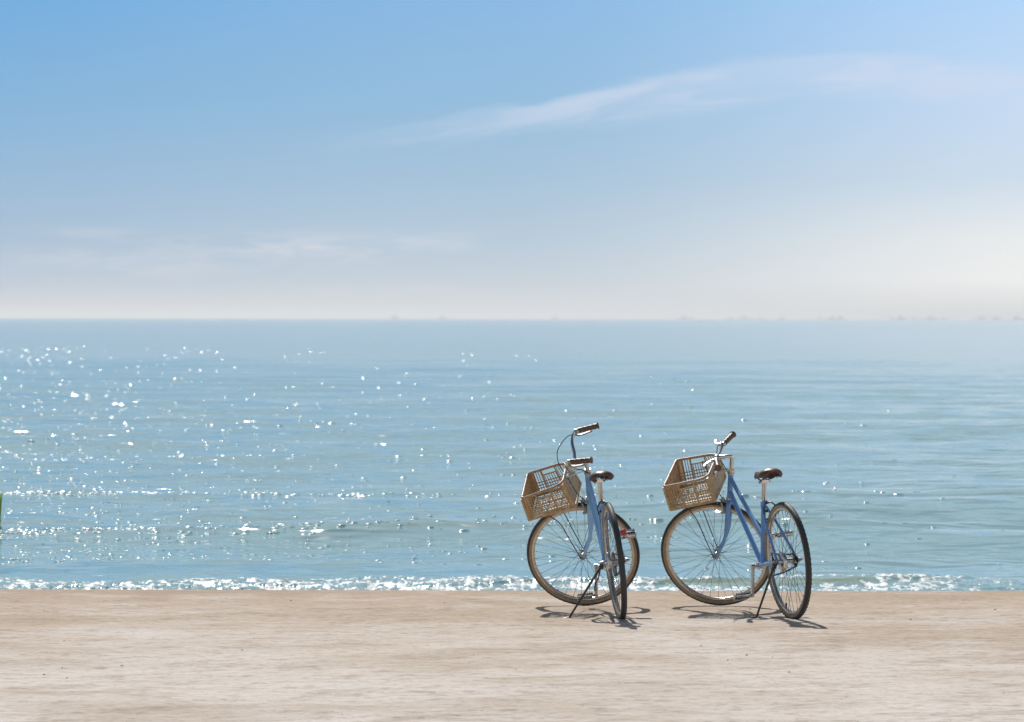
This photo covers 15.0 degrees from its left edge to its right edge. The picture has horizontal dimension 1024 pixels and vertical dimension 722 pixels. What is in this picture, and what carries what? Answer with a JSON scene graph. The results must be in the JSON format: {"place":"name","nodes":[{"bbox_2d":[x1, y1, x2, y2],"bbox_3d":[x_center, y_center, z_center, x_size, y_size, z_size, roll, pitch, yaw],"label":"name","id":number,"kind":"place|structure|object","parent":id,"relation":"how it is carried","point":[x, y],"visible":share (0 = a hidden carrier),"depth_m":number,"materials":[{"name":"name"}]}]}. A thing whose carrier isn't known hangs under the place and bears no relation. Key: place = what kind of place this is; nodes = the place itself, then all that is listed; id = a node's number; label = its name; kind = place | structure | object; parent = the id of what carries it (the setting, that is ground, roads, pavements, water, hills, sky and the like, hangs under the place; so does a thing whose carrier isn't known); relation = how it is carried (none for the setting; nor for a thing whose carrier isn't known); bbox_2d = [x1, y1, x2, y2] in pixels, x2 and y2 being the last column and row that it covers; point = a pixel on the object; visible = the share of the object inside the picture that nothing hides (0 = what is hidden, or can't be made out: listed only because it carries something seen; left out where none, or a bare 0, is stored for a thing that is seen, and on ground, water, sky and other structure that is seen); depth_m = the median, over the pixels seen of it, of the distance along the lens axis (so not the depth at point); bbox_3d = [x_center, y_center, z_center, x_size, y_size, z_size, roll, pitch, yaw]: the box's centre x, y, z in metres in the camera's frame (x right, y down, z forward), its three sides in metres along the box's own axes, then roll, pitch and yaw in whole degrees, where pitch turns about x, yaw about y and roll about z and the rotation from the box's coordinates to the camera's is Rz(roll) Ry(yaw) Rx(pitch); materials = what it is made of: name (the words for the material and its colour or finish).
{"place":"outdoors","nodes":[
{"label":"outdoors","id":0,"kind":"place"},
{"bbox_2d":[0,317,1023,590],"bbox_3d":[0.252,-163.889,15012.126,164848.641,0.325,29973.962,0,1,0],"label":"sea","id":1,"kind":"structure","parent":0,"point":[816,403],"depth_m":61.99,"materials":[{"name":"liquid"}]},
{"bbox_2d":[0,348,955,569],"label":"wavelets","id":2,"kind":"object","parent":1,"relation":"on","point":[155,530],"visible":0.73,"depth_m":44.76,"materials":[{"name":"white liquid"}]},
{"bbox_2d":[920,316,938,319],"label":"fishing boat","id":3,"kind":"object","parent":1,"relation":"on","point":[930,318],"visible":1,"depth_m":8648.74,"materials":[{"name":"paint"}]},
{"bbox_2d":[974,315,985,319],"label":"fishing boat","id":4,"kind":"object","parent":1,"relation":"on","point":[981,317],"visible":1,"depth_m":9484.88,"materials":[{"name":"paint"}]},
{"bbox_2d":[0,589,1023,721],"bbox_3d":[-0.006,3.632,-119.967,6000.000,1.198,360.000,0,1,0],"label":"beach","id":5,"kind":"structure","parent":0,"point":[538,656],"depth_m":19.77,"materials":[{"name":"beige sand"}]},
{"bbox_2d":[0,493,2,522],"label":"reed plant","id":6,"kind":"object","parent":5,"relation":"on","point":[1,498],"visible":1,"depth_m":37.23,"materials":[{"name":"green plant"}]},
{"bbox_2d":[520,422,639,618],"bbox_3d":[0.446,0.940,22.671,0.693,1.102,1.546,-7,1,-6],"label":"bicycle","id":7,"kind":"object","parent":5,"relation":"on","point":[600,514],"visible":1,"depth_m":23.05,"materials":[{"name":"blue metal"}]},
{"bbox_2d":[661,431,811,618],"bbox_3d":[1.345,0.965,22.732,0.672,1.055,1.617,-5,2,-17],"label":"bicycle","id":8,"kind":"object","parent":5,"relation":"on","point":[675,484],"visible":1,"depth_m":23.02,"materials":[{"name":"blue metal"}]},
{"bbox_2d":[0,0,1023,318],"label":"sky","id":9,"kind":"structure","parent":0,"point":[662,159],"materials":[{"name":"blue"}]},
{"bbox_2d":[13,597,1011,718],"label":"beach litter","id":10,"kind":"object","parent":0,"point":[376,632],"visible":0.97,"depth_m":20.64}
]}

